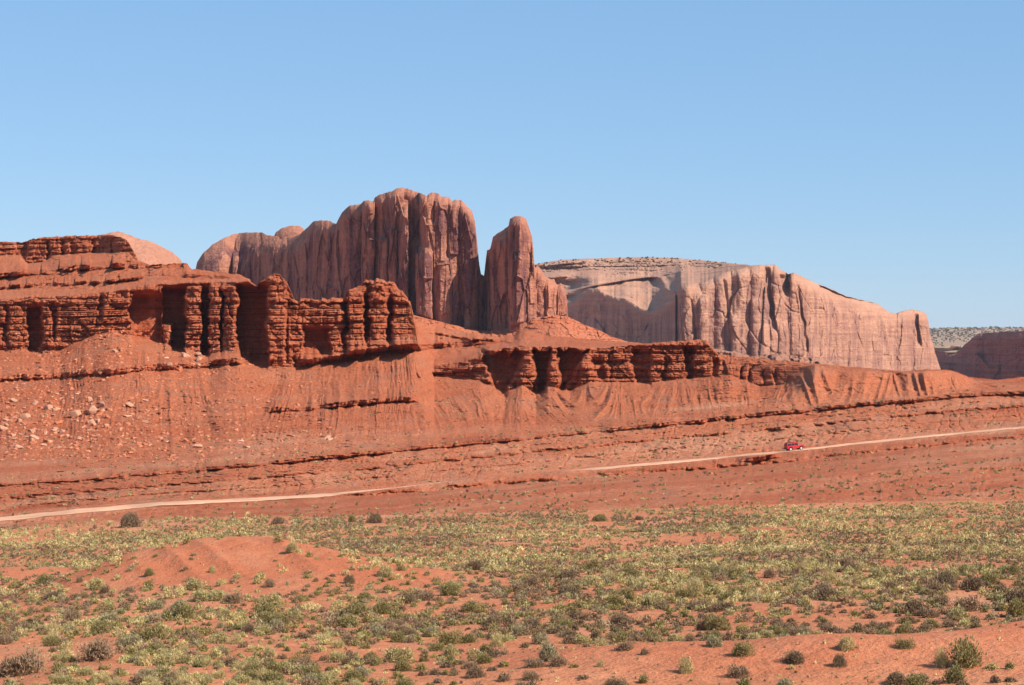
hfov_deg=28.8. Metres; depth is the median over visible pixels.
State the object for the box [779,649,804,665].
desert shrub
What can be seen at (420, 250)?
butte
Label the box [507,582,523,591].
desert shrub
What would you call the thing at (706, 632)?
desert shrub
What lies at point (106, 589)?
desert shrub
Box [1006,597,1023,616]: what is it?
desert shrub
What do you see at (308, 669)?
desert shrub
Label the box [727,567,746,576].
desert shrub
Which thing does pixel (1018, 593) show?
desert shrub
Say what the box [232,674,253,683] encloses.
desert shrub
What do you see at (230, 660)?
desert shrub
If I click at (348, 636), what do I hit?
desert shrub
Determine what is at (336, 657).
shrub
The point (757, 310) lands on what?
mesa
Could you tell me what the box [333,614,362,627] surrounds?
desert shrub
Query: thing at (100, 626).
desert shrub
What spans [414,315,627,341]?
hills
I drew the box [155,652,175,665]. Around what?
desert shrub
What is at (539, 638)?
desert shrub
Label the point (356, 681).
dry grass tuft
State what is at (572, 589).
desert shrub
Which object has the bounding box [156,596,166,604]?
desert shrub
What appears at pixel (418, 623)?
desert shrub
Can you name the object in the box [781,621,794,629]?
desert shrub
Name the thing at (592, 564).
desert shrub
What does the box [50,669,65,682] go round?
dry grass tuft
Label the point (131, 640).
desert shrub
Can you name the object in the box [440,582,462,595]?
desert shrub
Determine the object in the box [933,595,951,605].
desert shrub
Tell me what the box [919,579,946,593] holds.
desert shrub
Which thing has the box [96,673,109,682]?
dry grass tuft
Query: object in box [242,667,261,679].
desert shrub
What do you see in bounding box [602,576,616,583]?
desert shrub
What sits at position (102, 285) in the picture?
terrain
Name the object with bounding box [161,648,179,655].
desert shrub
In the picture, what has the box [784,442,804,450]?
car
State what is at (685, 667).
dry grass tuft
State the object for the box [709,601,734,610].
desert shrub
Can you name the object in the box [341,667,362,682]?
desert shrub
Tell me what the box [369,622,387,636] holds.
desert shrub
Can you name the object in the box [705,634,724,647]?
desert shrub
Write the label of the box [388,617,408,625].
desert shrub
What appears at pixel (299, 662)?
desert shrub
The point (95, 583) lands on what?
desert shrub
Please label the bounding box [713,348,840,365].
hills
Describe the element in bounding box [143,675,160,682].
dry grass tuft
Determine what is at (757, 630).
desert shrub
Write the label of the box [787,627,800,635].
desert shrub
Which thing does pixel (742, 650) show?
desert shrub
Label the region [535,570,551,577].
desert shrub
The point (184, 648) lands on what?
dry grass tuft
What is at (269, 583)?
desert shrub
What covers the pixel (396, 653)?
desert shrub
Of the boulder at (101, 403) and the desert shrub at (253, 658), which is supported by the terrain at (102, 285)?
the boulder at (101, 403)
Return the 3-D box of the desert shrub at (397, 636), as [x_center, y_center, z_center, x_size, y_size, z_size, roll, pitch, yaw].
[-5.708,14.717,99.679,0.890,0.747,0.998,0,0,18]
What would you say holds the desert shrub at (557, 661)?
on the ground at (251, 557)
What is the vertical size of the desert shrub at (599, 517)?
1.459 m
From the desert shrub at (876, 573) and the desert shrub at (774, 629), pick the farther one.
the desert shrub at (876, 573)
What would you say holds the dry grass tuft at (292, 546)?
on the ground at (251, 557)
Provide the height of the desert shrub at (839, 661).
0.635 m
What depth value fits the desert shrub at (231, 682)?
76.93 m
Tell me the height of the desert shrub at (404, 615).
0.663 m
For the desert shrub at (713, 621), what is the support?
on the ground at (251, 557)
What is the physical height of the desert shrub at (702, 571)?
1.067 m
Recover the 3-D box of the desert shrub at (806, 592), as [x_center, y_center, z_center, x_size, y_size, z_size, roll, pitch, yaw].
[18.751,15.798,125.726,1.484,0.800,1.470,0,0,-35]
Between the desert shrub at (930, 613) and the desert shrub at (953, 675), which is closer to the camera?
the desert shrub at (953, 675)
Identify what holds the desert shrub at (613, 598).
on the ground at (251, 557)
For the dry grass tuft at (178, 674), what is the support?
on the ground at (251, 557)
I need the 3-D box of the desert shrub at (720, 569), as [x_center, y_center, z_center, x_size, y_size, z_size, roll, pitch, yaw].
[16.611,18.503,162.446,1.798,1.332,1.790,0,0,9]
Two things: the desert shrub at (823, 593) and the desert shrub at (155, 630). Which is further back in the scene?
the desert shrub at (823, 593)
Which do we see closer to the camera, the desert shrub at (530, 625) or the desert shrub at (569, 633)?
the desert shrub at (569, 633)
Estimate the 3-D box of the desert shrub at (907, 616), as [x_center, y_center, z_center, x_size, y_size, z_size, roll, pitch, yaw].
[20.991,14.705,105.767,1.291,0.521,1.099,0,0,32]
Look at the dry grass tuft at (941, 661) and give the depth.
76.11 m
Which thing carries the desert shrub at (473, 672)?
on the ground at (251, 557)
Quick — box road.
[0,426,1023,520]
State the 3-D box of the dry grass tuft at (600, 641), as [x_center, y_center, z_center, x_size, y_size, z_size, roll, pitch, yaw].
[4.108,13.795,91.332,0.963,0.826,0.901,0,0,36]
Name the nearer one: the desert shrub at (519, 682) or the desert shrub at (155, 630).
the desert shrub at (519, 682)
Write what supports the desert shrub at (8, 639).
on the ground at (251, 557)
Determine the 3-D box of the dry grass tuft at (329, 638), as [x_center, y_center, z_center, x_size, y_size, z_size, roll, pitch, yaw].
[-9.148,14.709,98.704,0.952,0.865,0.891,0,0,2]
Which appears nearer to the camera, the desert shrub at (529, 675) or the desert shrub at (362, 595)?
the desert shrub at (529, 675)
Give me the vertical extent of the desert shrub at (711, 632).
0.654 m
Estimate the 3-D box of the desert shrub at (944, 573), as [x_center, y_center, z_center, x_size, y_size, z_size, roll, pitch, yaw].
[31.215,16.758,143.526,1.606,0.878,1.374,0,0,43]
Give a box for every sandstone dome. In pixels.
[101,231,181,264]
[270,226,303,274]
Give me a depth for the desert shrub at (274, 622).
113.69 m
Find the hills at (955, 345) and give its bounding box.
[929,327,1023,354]
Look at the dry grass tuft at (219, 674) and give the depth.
81.08 m
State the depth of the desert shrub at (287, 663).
83.84 m
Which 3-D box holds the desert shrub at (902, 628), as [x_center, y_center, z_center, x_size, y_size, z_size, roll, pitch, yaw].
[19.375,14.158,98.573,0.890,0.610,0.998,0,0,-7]
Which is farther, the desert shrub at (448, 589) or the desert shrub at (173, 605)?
the desert shrub at (448, 589)
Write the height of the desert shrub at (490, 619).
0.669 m
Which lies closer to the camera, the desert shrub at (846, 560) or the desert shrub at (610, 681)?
the desert shrub at (610, 681)
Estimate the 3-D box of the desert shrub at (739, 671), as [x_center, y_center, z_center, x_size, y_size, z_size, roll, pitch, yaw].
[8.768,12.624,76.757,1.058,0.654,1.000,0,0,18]
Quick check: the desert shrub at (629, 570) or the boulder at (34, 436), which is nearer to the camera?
the desert shrub at (629, 570)
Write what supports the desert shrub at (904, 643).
on the ground at (251, 557)
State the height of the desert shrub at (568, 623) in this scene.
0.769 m
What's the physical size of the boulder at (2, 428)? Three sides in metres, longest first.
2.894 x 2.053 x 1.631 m
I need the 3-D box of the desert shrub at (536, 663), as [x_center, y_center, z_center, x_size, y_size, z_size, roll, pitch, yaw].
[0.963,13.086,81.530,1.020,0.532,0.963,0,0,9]
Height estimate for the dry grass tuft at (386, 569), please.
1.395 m
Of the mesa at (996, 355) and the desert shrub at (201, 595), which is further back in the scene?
the mesa at (996, 355)
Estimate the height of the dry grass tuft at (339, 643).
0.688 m
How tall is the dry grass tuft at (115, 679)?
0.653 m
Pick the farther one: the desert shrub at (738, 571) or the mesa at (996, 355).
the mesa at (996, 355)
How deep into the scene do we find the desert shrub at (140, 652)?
91.61 m
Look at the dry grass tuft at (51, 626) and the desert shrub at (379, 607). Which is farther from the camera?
the desert shrub at (379, 607)
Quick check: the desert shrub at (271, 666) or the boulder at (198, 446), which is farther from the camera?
the boulder at (198, 446)
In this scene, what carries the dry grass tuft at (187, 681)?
on the ground at (251, 557)
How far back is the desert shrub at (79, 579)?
159.15 m
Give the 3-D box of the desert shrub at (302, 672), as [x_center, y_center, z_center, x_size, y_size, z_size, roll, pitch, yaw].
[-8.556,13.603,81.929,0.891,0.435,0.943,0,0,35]
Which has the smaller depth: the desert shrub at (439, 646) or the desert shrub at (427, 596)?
the desert shrub at (439, 646)
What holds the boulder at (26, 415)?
on the terrain at (102, 285)
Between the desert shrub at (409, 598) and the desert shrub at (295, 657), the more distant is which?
the desert shrub at (409, 598)
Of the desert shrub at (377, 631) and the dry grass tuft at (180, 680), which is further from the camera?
the desert shrub at (377, 631)
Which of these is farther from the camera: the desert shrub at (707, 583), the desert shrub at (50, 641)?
the desert shrub at (707, 583)
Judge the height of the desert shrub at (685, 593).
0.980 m
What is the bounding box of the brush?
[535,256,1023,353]
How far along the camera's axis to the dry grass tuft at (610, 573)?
155.56 m
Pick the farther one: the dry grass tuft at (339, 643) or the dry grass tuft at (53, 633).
the dry grass tuft at (53, 633)
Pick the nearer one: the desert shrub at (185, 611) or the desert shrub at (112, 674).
the desert shrub at (112, 674)
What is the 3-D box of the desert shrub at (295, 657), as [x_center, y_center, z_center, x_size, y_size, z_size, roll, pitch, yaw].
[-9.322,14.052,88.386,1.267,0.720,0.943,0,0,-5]
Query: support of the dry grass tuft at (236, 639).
on the ground at (251, 557)
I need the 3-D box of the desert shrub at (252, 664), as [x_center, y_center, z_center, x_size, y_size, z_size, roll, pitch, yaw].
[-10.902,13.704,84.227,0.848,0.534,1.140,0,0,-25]
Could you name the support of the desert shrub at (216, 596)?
on the ground at (251, 557)
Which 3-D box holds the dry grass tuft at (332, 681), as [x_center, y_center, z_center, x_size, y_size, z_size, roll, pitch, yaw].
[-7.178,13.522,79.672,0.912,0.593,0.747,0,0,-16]
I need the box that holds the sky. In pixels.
[0,0,1023,327]
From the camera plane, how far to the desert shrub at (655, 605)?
119.08 m
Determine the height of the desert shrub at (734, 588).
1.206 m
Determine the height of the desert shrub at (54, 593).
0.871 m
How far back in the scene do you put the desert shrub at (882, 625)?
98.40 m
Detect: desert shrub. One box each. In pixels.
[0,634,15,644]
[0,648,47,678]
[9,619,29,628]
[35,573,56,584]
[38,590,62,599]
[40,635,60,646]
[49,673,74,684]
[54,636,69,645]
[62,673,77,684]
[63,608,81,619]
[75,635,114,662]
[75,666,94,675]
[76,575,83,582]
[86,577,105,590]
[88,619,112,633]
[95,615,107,620]
[98,585,110,593]
[99,672,117,679]
[103,612,120,621]
[114,633,128,644]
[117,632,143,649]
[119,511,143,527]
[130,673,146,684]
[132,621,170,641]
[132,650,148,657]
[136,666,158,678]
[139,642,149,650]
[143,567,154,575]
[145,600,165,609]
[147,642,165,652]
[149,681,162,684]
[155,647,171,655]
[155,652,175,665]
[155,664,171,678]
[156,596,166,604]
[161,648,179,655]
[161,669,177,680]
[166,598,187,612]
[174,601,198,618]
[176,654,193,663]
[182,577,206,590]
[188,588,212,601]
[188,631,204,643]
[191,652,213,662]
[195,672,213,683]
[206,630,229,643]
[209,589,225,601]
[209,644,229,655]
[218,647,229,655]
[220,590,243,603]
[222,679,239,684]
[224,655,240,665]
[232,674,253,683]
[239,621,253,632]
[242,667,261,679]
[243,655,261,665]
[246,660,262,670]
[248,599,275,616]
[251,623,274,635]
[258,593,283,609]
[259,610,271,621]
[261,670,275,681]
[263,577,275,587]
[263,661,285,672]
[265,611,296,625]
[268,671,288,682]
[269,618,284,627]
[269,679,289,684]
[271,516,288,524]
[279,660,295,672]
[285,606,303,617]
[289,653,313,662]
[292,656,311,664]
[293,658,308,666]
[295,631,312,638]
[295,670,309,675]
[296,673,318,683]
[297,662,321,672]
[320,673,341,684]
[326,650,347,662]
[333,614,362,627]
[338,632,356,639]
[341,655,360,664]
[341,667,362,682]
[342,574,355,583]
[342,599,370,615]
[348,513,356,521]
[348,666,369,676]
[356,590,371,602]
[361,656,377,664]
[363,650,376,660]
[365,510,382,522]
[368,615,386,622]
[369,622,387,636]
[371,600,391,614]
[380,619,396,630]
[381,646,415,662]
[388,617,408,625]
[390,629,405,642]
[391,677,415,684]
[393,624,407,630]
[393,658,414,670]
[397,591,417,603]
[399,627,418,634]
[400,613,415,620]
[411,620,423,628]
[415,590,435,600]
[419,617,434,624]
[423,626,437,635]
[425,642,444,650]
[432,627,464,644]
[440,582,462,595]
[441,643,460,655]
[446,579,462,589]
[459,600,482,611]
[460,633,477,643]
[461,661,478,669]
[464,559,486,569]
[464,666,485,678]
[474,652,492,663]
[485,614,502,625]
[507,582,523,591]
[509,621,528,635]
[515,680,526,684]
[520,605,535,610]
[521,669,540,680]
[523,622,537,634]
[523,657,547,667]
[524,575,541,586]
[526,617,541,627]
[531,632,550,644]
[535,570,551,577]
[537,640,560,661]
[547,654,570,666]
[556,583,571,594]
[556,630,577,637]
[557,576,577,587]
[557,613,574,621]
[557,616,574,628]
[558,569,577,579]
[560,583,583,594]
[561,634,577,643]
[567,610,588,617]
[571,634,592,643]
[584,559,602,570]
[592,513,609,521]
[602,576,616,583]
[602,677,628,684]
[604,593,623,604]
[606,610,621,624]
[613,640,634,650]
[614,611,633,625]
[614,628,633,637]
[615,584,636,600]
[621,566,637,574]
[630,629,647,640]
[634,515,643,519]
[639,593,665,607]
[640,647,648,654]
[642,629,659,640]
[652,600,669,608]
[665,633,684,641]
[672,586,699,598]
[682,633,696,641]
[687,578,712,589]
[688,599,709,609]
[690,566,718,574]
[694,619,709,630]
[701,630,721,636]
[704,605,725,612]
[704,612,730,630]
[705,630,720,639]
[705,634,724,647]
[707,561,724,574]
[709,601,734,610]
[712,589,734,601]
[725,663,752,677]
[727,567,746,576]
[729,582,753,594]
[731,641,755,656]
[744,627,761,633]
[758,628,774,637]
[762,567,777,578]
[762,624,782,635]
[769,615,782,624]
[776,679,792,684]
[779,626,797,634]
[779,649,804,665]
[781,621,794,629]
[783,583,804,593]
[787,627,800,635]
[798,626,811,634]
[801,587,816,597]
[808,580,831,590]
[813,585,837,600]
[832,653,846,666]
[836,556,851,565]
[839,560,860,572]
[868,568,885,579]
[870,626,886,633]
[875,622,892,631]
[883,670,906,684]
[885,578,899,589]
[892,635,915,649]
[894,624,909,633]
[895,615,916,623]
[901,598,930,613]
[902,672,930,684]
[911,607,925,615]
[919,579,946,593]
[920,606,940,617]
[922,617,941,627]
[931,570,957,584]
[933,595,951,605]
[935,569,949,578]
[940,618,957,627]
[941,666,966,683]
[946,634,983,668]
[947,594,981,611]
[947,604,968,617]
[957,563,978,573]
[959,576,986,590]
[978,562,992,572]
[981,572,1000,584]
[992,582,1007,592]
[997,564,1007,569]
[1001,565,1020,574]
[1002,587,1023,603]
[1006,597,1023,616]
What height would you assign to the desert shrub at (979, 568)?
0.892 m
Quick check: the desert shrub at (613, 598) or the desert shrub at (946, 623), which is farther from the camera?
the desert shrub at (613, 598)
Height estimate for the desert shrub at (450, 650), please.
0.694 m
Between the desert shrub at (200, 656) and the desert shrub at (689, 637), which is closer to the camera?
the desert shrub at (689, 637)
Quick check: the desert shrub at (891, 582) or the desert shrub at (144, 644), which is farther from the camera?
the desert shrub at (891, 582)
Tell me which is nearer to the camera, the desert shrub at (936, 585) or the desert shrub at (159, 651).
the desert shrub at (159, 651)
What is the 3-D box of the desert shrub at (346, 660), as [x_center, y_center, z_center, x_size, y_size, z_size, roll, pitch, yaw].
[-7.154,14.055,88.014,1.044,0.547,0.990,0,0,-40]
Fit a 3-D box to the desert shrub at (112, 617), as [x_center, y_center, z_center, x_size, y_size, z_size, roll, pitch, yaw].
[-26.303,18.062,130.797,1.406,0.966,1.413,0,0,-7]
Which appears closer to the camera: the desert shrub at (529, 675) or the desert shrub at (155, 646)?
the desert shrub at (529, 675)
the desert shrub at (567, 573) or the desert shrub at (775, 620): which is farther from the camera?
the desert shrub at (567, 573)
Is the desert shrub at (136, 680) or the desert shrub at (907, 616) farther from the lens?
the desert shrub at (907, 616)
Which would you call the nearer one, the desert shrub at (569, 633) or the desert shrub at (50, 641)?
the desert shrub at (569, 633)
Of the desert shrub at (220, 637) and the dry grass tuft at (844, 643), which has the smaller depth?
the dry grass tuft at (844, 643)
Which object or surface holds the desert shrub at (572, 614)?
on the ground at (251, 557)
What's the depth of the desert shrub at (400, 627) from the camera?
105.82 m
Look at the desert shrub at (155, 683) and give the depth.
77.09 m
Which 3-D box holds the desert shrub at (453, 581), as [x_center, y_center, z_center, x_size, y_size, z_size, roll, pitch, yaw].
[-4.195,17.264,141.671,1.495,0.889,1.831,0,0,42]
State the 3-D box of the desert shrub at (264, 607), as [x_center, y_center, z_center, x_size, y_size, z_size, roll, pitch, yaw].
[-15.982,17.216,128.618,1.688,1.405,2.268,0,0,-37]
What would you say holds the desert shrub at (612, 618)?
on the ground at (251, 557)
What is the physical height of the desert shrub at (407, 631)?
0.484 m
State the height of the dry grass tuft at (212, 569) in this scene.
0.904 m
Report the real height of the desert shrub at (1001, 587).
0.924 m
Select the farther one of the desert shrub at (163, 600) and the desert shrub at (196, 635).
the desert shrub at (163, 600)
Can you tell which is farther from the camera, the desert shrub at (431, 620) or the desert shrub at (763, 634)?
the desert shrub at (431, 620)
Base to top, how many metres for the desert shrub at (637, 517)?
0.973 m
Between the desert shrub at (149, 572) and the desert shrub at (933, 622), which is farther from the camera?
the desert shrub at (149, 572)
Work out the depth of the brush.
6650.42 m
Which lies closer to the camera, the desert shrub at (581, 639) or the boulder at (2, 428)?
the desert shrub at (581, 639)
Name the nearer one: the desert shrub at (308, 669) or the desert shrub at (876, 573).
the desert shrub at (308, 669)
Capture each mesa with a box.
[534,257,940,370]
[936,331,1023,379]
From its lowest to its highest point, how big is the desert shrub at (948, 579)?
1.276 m
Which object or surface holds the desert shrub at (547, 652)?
on the ground at (251, 557)
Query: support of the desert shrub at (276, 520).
on the ground at (251, 557)
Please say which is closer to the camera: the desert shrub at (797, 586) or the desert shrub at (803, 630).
the desert shrub at (803, 630)
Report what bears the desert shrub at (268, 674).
on the ground at (251, 557)
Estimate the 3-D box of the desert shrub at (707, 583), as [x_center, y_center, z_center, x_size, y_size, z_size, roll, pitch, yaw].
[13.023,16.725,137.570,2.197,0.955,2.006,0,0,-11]
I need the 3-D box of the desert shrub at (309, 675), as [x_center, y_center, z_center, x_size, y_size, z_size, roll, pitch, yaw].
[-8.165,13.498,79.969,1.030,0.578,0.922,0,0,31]
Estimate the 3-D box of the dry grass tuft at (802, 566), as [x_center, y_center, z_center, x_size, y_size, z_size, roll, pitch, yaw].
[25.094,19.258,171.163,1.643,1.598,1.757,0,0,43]
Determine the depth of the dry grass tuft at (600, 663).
80.17 m
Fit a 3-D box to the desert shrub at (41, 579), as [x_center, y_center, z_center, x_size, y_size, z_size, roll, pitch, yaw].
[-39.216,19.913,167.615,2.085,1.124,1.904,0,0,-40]
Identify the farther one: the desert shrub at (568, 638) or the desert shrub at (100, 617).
the desert shrub at (100, 617)
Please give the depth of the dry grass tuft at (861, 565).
174.66 m
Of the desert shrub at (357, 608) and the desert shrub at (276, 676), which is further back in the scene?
the desert shrub at (357, 608)
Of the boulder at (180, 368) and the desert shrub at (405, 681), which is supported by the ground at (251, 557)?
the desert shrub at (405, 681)
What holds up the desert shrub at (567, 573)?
on the ground at (251, 557)
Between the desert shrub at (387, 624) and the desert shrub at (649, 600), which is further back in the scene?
the desert shrub at (649, 600)
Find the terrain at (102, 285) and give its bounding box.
[0,235,1023,526]
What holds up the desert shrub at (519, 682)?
on the ground at (251, 557)
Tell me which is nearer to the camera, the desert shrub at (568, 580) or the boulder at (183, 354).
the desert shrub at (568, 580)
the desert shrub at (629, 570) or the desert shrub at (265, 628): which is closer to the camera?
the desert shrub at (265, 628)
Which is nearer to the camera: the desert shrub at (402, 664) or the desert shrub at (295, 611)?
the desert shrub at (402, 664)
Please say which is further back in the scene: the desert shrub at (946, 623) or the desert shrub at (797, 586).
the desert shrub at (797, 586)
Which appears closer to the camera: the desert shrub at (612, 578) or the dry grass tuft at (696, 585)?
the dry grass tuft at (696, 585)
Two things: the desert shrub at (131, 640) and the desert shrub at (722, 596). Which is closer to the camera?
the desert shrub at (131, 640)
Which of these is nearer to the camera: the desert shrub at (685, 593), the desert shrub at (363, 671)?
the desert shrub at (363, 671)
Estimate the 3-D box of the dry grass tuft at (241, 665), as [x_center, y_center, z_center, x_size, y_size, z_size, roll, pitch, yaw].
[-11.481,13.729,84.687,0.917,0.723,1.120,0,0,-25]
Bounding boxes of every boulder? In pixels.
[0,425,8,430]
[13,445,23,448]
[19,413,30,417]
[29,434,38,439]
[44,404,52,409]
[69,410,81,416]
[87,405,97,414]
[99,401,104,406]
[125,402,133,406]
[175,366,183,371]
[181,352,190,357]
[193,444,202,447]
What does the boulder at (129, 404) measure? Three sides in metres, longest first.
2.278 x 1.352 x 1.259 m
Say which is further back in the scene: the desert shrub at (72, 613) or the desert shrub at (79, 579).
the desert shrub at (79, 579)
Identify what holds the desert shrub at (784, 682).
on the ground at (251, 557)
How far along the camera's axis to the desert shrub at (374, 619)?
118.69 m
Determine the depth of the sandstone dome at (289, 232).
1696.80 m
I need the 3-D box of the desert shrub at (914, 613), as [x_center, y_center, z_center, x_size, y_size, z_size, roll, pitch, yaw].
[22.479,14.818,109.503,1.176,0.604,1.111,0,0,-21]
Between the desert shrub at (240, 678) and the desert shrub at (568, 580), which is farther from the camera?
the desert shrub at (568, 580)
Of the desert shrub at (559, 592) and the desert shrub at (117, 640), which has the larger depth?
the desert shrub at (559, 592)
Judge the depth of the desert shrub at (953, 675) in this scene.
72.64 m
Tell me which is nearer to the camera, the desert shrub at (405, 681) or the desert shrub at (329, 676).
the desert shrub at (405, 681)
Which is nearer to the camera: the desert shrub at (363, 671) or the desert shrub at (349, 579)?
the desert shrub at (363, 671)
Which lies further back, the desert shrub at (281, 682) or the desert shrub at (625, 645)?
the desert shrub at (625, 645)
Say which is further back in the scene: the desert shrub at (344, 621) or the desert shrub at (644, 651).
the desert shrub at (344, 621)
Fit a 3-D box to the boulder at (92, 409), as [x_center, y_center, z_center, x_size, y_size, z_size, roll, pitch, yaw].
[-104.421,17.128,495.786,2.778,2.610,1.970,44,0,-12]
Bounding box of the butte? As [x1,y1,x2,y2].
[196,187,567,332]
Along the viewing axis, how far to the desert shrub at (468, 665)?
82.98 m
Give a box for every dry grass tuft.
[42,628,60,645]
[45,619,58,634]
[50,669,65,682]
[57,649,73,656]
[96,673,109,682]
[104,677,121,683]
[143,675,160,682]
[171,675,185,684]
[172,670,187,680]
[179,644,188,653]
[183,677,197,684]
[199,656,214,665]
[208,564,216,572]
[210,670,226,678]
[229,633,244,644]
[234,658,248,670]
[249,679,262,684]
[255,665,270,680]
[262,645,276,656]
[285,541,299,552]
[320,632,335,644]
[324,676,342,684]
[330,637,344,647]
[347,678,361,684]
[377,563,395,576]
[490,634,505,646]
[592,636,608,646]
[596,658,603,666]
[600,570,616,576]
[636,574,648,584]
[676,654,694,674]
[682,577,703,592]
[796,560,811,570]
[820,566,841,583]
[834,635,856,650]
[855,559,866,569]
[933,642,949,667]
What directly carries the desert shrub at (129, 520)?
on the ground at (251, 557)
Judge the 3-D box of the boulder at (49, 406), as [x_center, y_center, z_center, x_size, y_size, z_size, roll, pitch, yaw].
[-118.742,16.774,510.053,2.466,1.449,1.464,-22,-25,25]
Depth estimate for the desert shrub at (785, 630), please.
95.63 m
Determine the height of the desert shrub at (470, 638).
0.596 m
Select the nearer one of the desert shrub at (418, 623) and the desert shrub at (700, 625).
the desert shrub at (700, 625)
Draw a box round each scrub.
[0,498,1023,684]
[1,383,1023,521]
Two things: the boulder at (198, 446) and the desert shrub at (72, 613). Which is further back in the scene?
the boulder at (198, 446)
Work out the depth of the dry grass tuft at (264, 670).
79.95 m
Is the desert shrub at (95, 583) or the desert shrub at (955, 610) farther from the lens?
the desert shrub at (95, 583)
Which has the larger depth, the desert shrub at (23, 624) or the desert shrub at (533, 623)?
the desert shrub at (23, 624)
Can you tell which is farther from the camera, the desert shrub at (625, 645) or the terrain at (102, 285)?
the terrain at (102, 285)
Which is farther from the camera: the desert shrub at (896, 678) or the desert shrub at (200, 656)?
the desert shrub at (200, 656)
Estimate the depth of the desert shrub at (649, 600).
121.19 m
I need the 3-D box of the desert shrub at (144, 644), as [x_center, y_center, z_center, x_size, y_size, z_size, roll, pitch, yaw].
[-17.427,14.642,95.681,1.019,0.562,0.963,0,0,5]
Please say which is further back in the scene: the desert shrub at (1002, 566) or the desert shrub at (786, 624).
the desert shrub at (1002, 566)
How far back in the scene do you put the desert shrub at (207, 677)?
78.87 m
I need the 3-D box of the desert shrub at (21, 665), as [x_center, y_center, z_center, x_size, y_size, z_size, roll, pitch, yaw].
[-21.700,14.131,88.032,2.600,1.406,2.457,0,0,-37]
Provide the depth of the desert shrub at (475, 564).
160.96 m
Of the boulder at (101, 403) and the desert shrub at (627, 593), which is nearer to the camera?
the desert shrub at (627, 593)
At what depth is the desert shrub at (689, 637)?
84.95 m
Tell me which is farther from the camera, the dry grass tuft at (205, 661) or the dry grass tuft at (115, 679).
the dry grass tuft at (205, 661)
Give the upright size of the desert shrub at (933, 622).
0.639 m
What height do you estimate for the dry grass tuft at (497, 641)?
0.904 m
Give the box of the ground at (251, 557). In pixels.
[0,500,1023,684]
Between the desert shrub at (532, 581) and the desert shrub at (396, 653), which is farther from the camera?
the desert shrub at (532, 581)
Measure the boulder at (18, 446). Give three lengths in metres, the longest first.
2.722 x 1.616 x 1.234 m
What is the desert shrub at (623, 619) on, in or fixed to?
on the ground at (251, 557)
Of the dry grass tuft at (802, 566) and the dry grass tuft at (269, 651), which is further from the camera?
the dry grass tuft at (802, 566)
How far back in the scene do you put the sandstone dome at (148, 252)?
1386.92 m
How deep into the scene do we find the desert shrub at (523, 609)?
124.91 m
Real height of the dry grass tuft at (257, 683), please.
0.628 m
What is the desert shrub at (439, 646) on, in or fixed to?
on the ground at (251, 557)
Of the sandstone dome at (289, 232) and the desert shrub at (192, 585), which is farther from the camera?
the sandstone dome at (289, 232)
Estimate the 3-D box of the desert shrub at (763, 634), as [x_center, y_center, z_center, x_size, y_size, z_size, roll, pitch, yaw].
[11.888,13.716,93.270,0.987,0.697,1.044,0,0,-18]
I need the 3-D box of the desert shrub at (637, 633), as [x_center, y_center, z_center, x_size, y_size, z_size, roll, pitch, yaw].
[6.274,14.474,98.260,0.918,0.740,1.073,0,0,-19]
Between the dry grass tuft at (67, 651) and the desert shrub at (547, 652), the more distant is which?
the dry grass tuft at (67, 651)
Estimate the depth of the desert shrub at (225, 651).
92.94 m
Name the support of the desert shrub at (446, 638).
on the ground at (251, 557)
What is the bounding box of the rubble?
[0,329,1023,499]
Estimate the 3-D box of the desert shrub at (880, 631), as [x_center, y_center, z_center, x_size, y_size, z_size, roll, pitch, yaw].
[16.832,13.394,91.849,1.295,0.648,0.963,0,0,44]
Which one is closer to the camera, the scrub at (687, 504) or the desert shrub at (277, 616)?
the desert shrub at (277, 616)
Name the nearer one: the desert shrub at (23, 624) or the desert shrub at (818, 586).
the desert shrub at (23, 624)
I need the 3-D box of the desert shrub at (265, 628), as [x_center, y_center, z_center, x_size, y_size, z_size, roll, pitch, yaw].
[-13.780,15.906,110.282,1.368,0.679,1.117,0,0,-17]
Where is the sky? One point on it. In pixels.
(866, 150)
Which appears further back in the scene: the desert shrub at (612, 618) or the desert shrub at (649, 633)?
the desert shrub at (612, 618)
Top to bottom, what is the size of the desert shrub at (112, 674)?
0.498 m
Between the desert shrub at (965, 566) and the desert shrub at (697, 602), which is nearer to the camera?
the desert shrub at (697, 602)
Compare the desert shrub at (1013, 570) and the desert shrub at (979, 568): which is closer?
the desert shrub at (1013, 570)
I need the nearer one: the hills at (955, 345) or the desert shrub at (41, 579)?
the desert shrub at (41, 579)
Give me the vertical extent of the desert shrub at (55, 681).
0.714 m
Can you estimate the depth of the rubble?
500.68 m
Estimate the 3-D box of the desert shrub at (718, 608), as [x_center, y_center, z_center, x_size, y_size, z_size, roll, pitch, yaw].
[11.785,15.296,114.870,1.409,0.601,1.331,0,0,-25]
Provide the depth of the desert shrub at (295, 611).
128.00 m
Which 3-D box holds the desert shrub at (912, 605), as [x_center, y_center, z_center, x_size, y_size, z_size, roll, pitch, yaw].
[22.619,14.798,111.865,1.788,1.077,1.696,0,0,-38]
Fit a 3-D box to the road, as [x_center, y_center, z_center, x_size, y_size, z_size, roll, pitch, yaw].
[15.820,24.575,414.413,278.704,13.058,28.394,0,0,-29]
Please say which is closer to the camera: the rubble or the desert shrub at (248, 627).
the desert shrub at (248, 627)
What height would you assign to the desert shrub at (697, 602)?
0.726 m
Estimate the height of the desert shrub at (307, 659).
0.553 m
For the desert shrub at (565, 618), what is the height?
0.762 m
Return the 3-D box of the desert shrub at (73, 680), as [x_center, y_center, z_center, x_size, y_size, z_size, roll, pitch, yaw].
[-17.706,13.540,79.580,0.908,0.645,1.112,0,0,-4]

